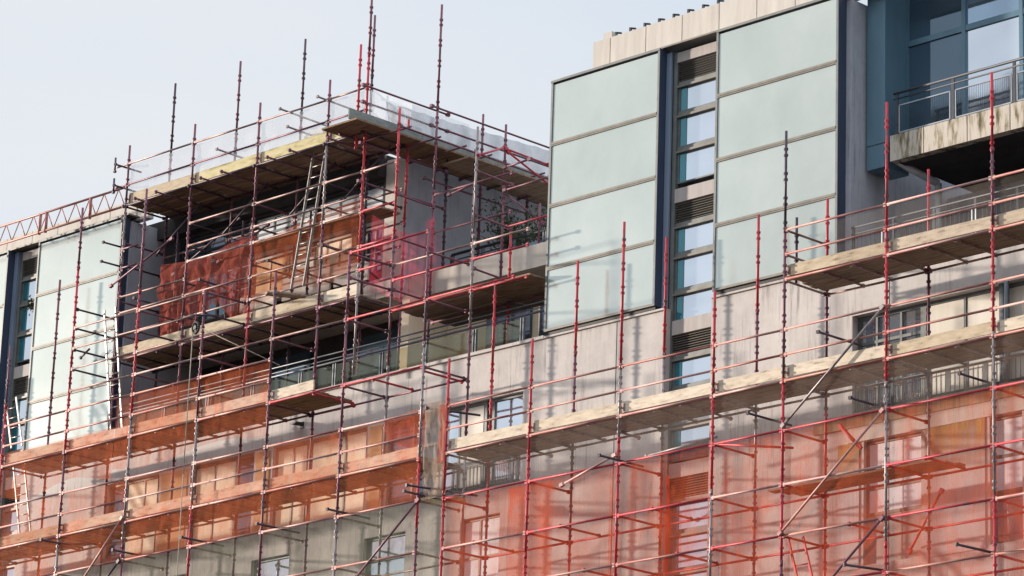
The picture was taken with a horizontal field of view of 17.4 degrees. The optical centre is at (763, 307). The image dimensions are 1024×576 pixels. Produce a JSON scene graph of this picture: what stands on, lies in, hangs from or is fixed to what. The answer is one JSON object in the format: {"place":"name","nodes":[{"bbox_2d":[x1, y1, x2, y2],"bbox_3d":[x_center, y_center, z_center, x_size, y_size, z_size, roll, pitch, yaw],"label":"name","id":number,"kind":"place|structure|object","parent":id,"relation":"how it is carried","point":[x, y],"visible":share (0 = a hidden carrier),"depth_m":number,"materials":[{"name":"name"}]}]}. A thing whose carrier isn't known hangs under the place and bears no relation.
{"place":"outdoors","nodes":[
{"label":"outdoors","id":0,"kind":"place"},
{"bbox_2d":[0,0,866,240],"label":"sky","id":1,"kind":"structure","parent":0,"point":[82,82],"materials":[{"name":"white"}]},
{"label":"road","id":2,"kind":"structure","parent":0,"visible":0},
{"bbox_2d":[0,0,1023,575],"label":"apartment building","id":3,"kind":"structure","parent":2,"relation":"on","point":[672,128],"depth_m":68.62,"materials":[{"name":"concrete"}]},
{"bbox_2d":[23,295,33,315],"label":"weed","id":4,"kind":"object","parent":3,"relation":"on","point":[30,306],"visible":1,"depth_m":83.08,"materials":[{"name":"green plant"}]},
{"bbox_2d":[105,475,158,564],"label":"window","id":5,"kind":"structure","parent":3,"relation":"in","point":[147,485],"depth_m":78.43,"materials":[{"name":"orange glass"}]},
{"bbox_2d":[179,272,233,327],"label":"window","id":6,"kind":"structure","parent":3,"relation":"in","point":[220,312],"depth_m":80.12,"materials":[{"name":"grey glass"}]},
{"bbox_2d":[181,222,249,270],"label":"window","id":7,"kind":"structure","parent":3,"relation":"in","point":[212,248],"depth_m":80.69,"materials":[{"name":"glass"}]},
{"bbox_2d":[191,453,254,546],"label":"window","id":8,"kind":"structure","parent":3,"relation":"in","point":[228,467],"depth_m":76.37,"materials":[{"name":"orange glass"}]},
{"bbox_2d":[229,351,312,400],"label":"window","id":9,"kind":"structure","parent":3,"relation":"in","point":[279,382],"depth_m":79.81,"materials":[{"name":"grey glass"}]},
{"bbox_2d":[254,555,288,575],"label":"window","id":10,"kind":"structure","parent":3,"relation":"in","point":[276,566],"depth_m":74.62,"materials":[{"name":"grey glass"}]},
{"bbox_2d":[252,245,306,301],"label":"window","id":11,"kind":"structure","parent":3,"relation":"in","point":[287,260],"depth_m":78.82,"materials":[{"name":"orange glass"}]},
{"bbox_2d":[254,203,313,239],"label":"window","id":12,"kind":"structure","parent":3,"relation":"in","point":[289,226],"depth_m":79.01,"materials":[{"name":"glass"}]},
{"bbox_2d":[290,421,303,428],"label":"wall lamp","id":13,"kind":"object","parent":3,"relation":"attached to","point":[300,424],"visible":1,"depth_m":74.69,"materials":[{"name":"black plastic"}]},
{"bbox_2d":[272,428,367,528],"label":"window","id":14,"kind":"structure","parent":3,"relation":"in","point":[356,438],"depth_m":74.26,"materials":[{"name":"beige glass"}]},
{"bbox_2d":[99,0,548,575],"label":"penthouse scaffold","id":15,"kind":"object","parent":3,"relation":"on","point":[359,136],"visible":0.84,"depth_m":76.23,"materials":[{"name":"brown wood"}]},
{"bbox_2d":[0,186,124,245],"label":"lattice beam","id":16,"kind":"structure","parent":15,"relation":"on","point":[46,213],"depth_m":82.04,"materials":[{"name":"red metal"}]},
{"bbox_2d":[156,235,257,335],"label":"debris net","id":17,"kind":"object","parent":15,"relation":"hanging from","point":[239,263],"visible":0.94,"depth_m":77.87,"materials":[{"name":"fabric"}]},
{"bbox_2d":[167,99,354,175],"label":"debris net","id":18,"kind":"object","parent":15,"relation":"attached to","point":[251,140],"visible":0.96,"depth_m":77.65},
{"bbox_2d":[265,291,310,298],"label":"loose board","id":19,"kind":"object","parent":15,"relation":"on","point":[287,295],"visible":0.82,"depth_m":75.03,"materials":[{"name":"brown wood"}]},
{"bbox_2d":[290,149,324,289],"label":"ladder","id":20,"kind":"object","parent":15,"relation":"attached to","point":[306,264],"visible":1,"depth_m":75.62,"materials":[{"name":"metal"}]},
{"bbox_2d":[304,129,325,138],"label":"insulation pack","id":21,"kind":"object","parent":15,"relation":"on","point":[317,132],"visible":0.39,"depth_m":76.80,"materials":[{"name":"white plastic"}]},
{"bbox_2d":[386,101,548,175],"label":"tarpaulin","id":22,"kind":"object","parent":15,"relation":"on","point":[534,152],"visible":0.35,"depth_m":78.03,"materials":[{"name":"white plastic"}]},
{"bbox_2d":[313,233,351,286],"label":"window","id":23,"kind":"structure","parent":3,"relation":"in","point":[347,243],"depth_m":77.41,"materials":[{"name":"orange glass"}]},
{"bbox_2d":[318,183,383,221],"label":"window","id":24,"kind":"structure","parent":3,"relation":"in","point":[372,191],"depth_m":77.46,"materials":[{"name":"glass"}]},
{"bbox_2d":[357,224,382,276],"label":"window","id":25,"kind":"structure","parent":3,"relation":"in","point":[376,235],"depth_m":76.54,"materials":[{"name":"red glass"}]},
{"bbox_2d":[343,328,397,382],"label":"window","id":26,"kind":"structure","parent":3,"relation":"in","point":[369,364],"depth_m":77.56,"materials":[{"name":"grey glass"}]},
{"bbox_2d":[365,532,405,575],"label":"window","id":27,"kind":"structure","parent":3,"relation":"in","point":[395,545],"depth_m":72.17,"materials":[{"name":"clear glass"}]},
{"bbox_2d":[386,416,422,507],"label":"window","id":28,"kind":"structure","parent":3,"relation":"in","point":[394,495],"depth_m":72.42,"materials":[{"name":"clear glass"}]},
{"bbox_2d":[440,400,489,496],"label":"window","id":29,"kind":"structure","parent":3,"relation":"in","point":[482,408],"depth_m":71.22,"materials":[{"name":"white glass"}]},
{"bbox_2d":[462,514,499,575],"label":"window","id":30,"kind":"structure","parent":3,"relation":"in","point":[474,529],"depth_m":70.26,"materials":[{"name":"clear glass"}]},
{"bbox_2d":[490,393,522,486],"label":"window","id":31,"kind":"structure","parent":3,"relation":"in","point":[511,404],"depth_m":70.51,"materials":[{"name":"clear glass"}]},
{"bbox_2d":[476,192,538,251],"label":"potted shrub","id":32,"kind":"object","parent":3,"relation":"on","point":[498,232],"visible":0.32,"depth_m":76.62,"materials":[{"name":"green plant"}]},
{"bbox_2d":[485,308,532,348],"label":"window","id":33,"kind":"structure","parent":3,"relation":"in","point":[514,324],"depth_m":74.61,"materials":[{"name":"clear glass"}]},
{"bbox_2d":[520,202,547,241],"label":"potted shrub","id":34,"kind":"object","parent":3,"relation":"on","point":[535,226],"visible":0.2,"depth_m":75.50,"materials":[{"name":"green plant"}]},
{"bbox_2d":[539,305,545,335],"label":"window","id":35,"kind":"structure","parent":3,"relation":"in","point":[541,319],"depth_m":73.93,"materials":[{"name":"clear glass"}]},
{"bbox_2d":[858,304,922,412],"bbox_3d":[2.456,1.011,63.884,1.620,1.950,0.070,-13,-21,40],"label":"window","id":36,"kind":"structure","parent":3,"relation":"in","point":[912,315],"depth_m":63.91,"materials":[{"name":"grey glass"}]},
{"bbox_2d":[866,432,920,516],"bbox_3d":[2.516,3.163,63.064,1.400,1.460,0.070,-13,-21,40],"label":"window","id":37,"kind":"structure","parent":3,"relation":"in","point":[905,496],"depth_m":63.05,"materials":[{"name":"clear glass"}]},
{"bbox_2d":[923,281,1023,399],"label":"window","id":38,"kind":"structure","parent":3,"relation":"in","point":[979,300],"depth_m":62.73,"materials":[{"name":"white glass"}]},
{"bbox_2d":[995,412,1022,494],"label":"window","id":39,"kind":"structure","parent":3,"relation":"in","point":[1009,476],"depth_m":61.34,"materials":[{"name":"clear glass"}]},
{"bbox_2d":[996,490,1022,543],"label":"window","id":40,"kind":"structure","parent":3,"relation":"in","point":[1009,528],"depth_m":61.03,"materials":[{"name":"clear glass"}]},
{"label":"pavement","id":41,"kind":"structure","parent":0,"visible":0},
{"bbox_2d":[0,189,514,575],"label":"facade scaffold","id":42,"kind":"object","parent":41,"relation":"on","point":[242,412],"visible":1,"depth_m":74.65,"materials":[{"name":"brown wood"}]},
{"bbox_2d":[7,396,22,448],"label":"ladder","id":43,"kind":"object","parent":42,"relation":"attached to","point":[19,426],"visible":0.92,"depth_m":80.32,"materials":[{"name":"metal"}]},
{"bbox_2d":[13,468,30,532],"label":"ladder","id":44,"kind":"object","parent":42,"relation":"attached to","point":[16,499],"visible":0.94,"depth_m":79.34,"materials":[{"name":"metal"}]},
{"bbox_2d":[103,307,122,429],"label":"ladder","id":45,"kind":"object","parent":42,"relation":"on","point":[107,364],"visible":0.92,"depth_m":78.04,"materials":[{"name":"metal"}]},
{"bbox_2d":[116,369,239,468],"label":"debris net","id":46,"kind":"object","parent":42,"relation":"attached to","point":[154,422],"visible":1,"depth_m":76.11,"materials":[{"name":"orange fabric"}]},
{"bbox_2d":[30,411,413,574],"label":"debris net","id":47,"kind":"object","parent":42,"relation":"attached to","point":[41,573],"visible":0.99,"depth_m":74.42,"materials":[{"name":"orange fabric"}]},
{"bbox_2d":[177,313,279,575],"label":"gin wheel","id":48,"kind":"object","parent":42,"relation":"hanging from","point":[196,328],"visible":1,"depth_m":74.61,"materials":[{"name":"black metal"}]},
{"bbox_2d":[383,410,424,447],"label":"debris net","id":49,"kind":"object","parent":42,"relation":"attached to","point":[408,426],"visible":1,"depth_m":70.08,"materials":[{"name":"orange fabric"}]},
{"bbox_2d":[422,398,450,500],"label":"debris net","id":50,"kind":"object","parent":42,"relation":"attached to","point":[432,475],"visible":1,"depth_m":69.21,"materials":[{"name":"grey fabric"}]},
{"bbox_2d":[420,496,465,503],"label":"loose board","id":51,"kind":"object","parent":42,"relation":"on","point":[460,498],"visible":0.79,"depth_m":69.68,"materials":[{"name":"brown wood"}]},
{"bbox_2d":[439,72,1023,575],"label":"facade scaffold","id":52,"kind":"object","parent":41,"relation":"on","point":[857,266],"visible":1,"depth_m":63.09,"materials":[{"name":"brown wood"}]},
{"bbox_2d":[437,404,447,462],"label":"debris net","id":53,"kind":"object","parent":52,"relation":"attached to","point":[441,443],"visible":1,"depth_m":69.03,"materials":[{"name":"orange fabric"}]},
{"bbox_2d":[460,482,578,567],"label":"debris net","id":54,"kind":"object","parent":52,"relation":"attached to","point":[511,508],"visible":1,"depth_m":67.26,"materials":[{"name":"orange fabric"}]},
{"bbox_2d":[509,483,549,541],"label":"debris net","id":55,"kind":"object","parent":52,"relation":"attached to","point":[510,504],"visible":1,"depth_m":67.36,"materials":[{"name":"orange fabric"}]},
{"bbox_2d":[663,474,670,572],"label":"debris net","id":56,"kind":"object","parent":52,"relation":"hanging from","point":[667,523],"visible":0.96,"depth_m":65.59,"materials":[{"name":"orange fabric"}]},
{"bbox_2d":[619,441,769,568],"bbox_3d":[-1.279,5.663,63.302,4.720,6.124,0.036,-13,-21,40],"label":"debris net","id":57,"kind":"object","parent":52,"relation":"attached to","point":[764,503],"visible":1,"depth_m":62.76,"materials":[{"name":"orange fabric"}]},
{"bbox_2d":[787,536,812,575],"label":"ladder","id":58,"kind":"object","parent":52,"relation":"hanging from","point":[806,554],"visible":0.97,"depth_m":62.55,"materials":[{"name":"metal"}]},
{"bbox_2d":[798,392,1023,570],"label":"debris net","id":59,"kind":"object","parent":52,"relation":"attached to","point":[880,508],"visible":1,"depth_m":60.74,"materials":[{"name":"orange fabric"}]}
]}

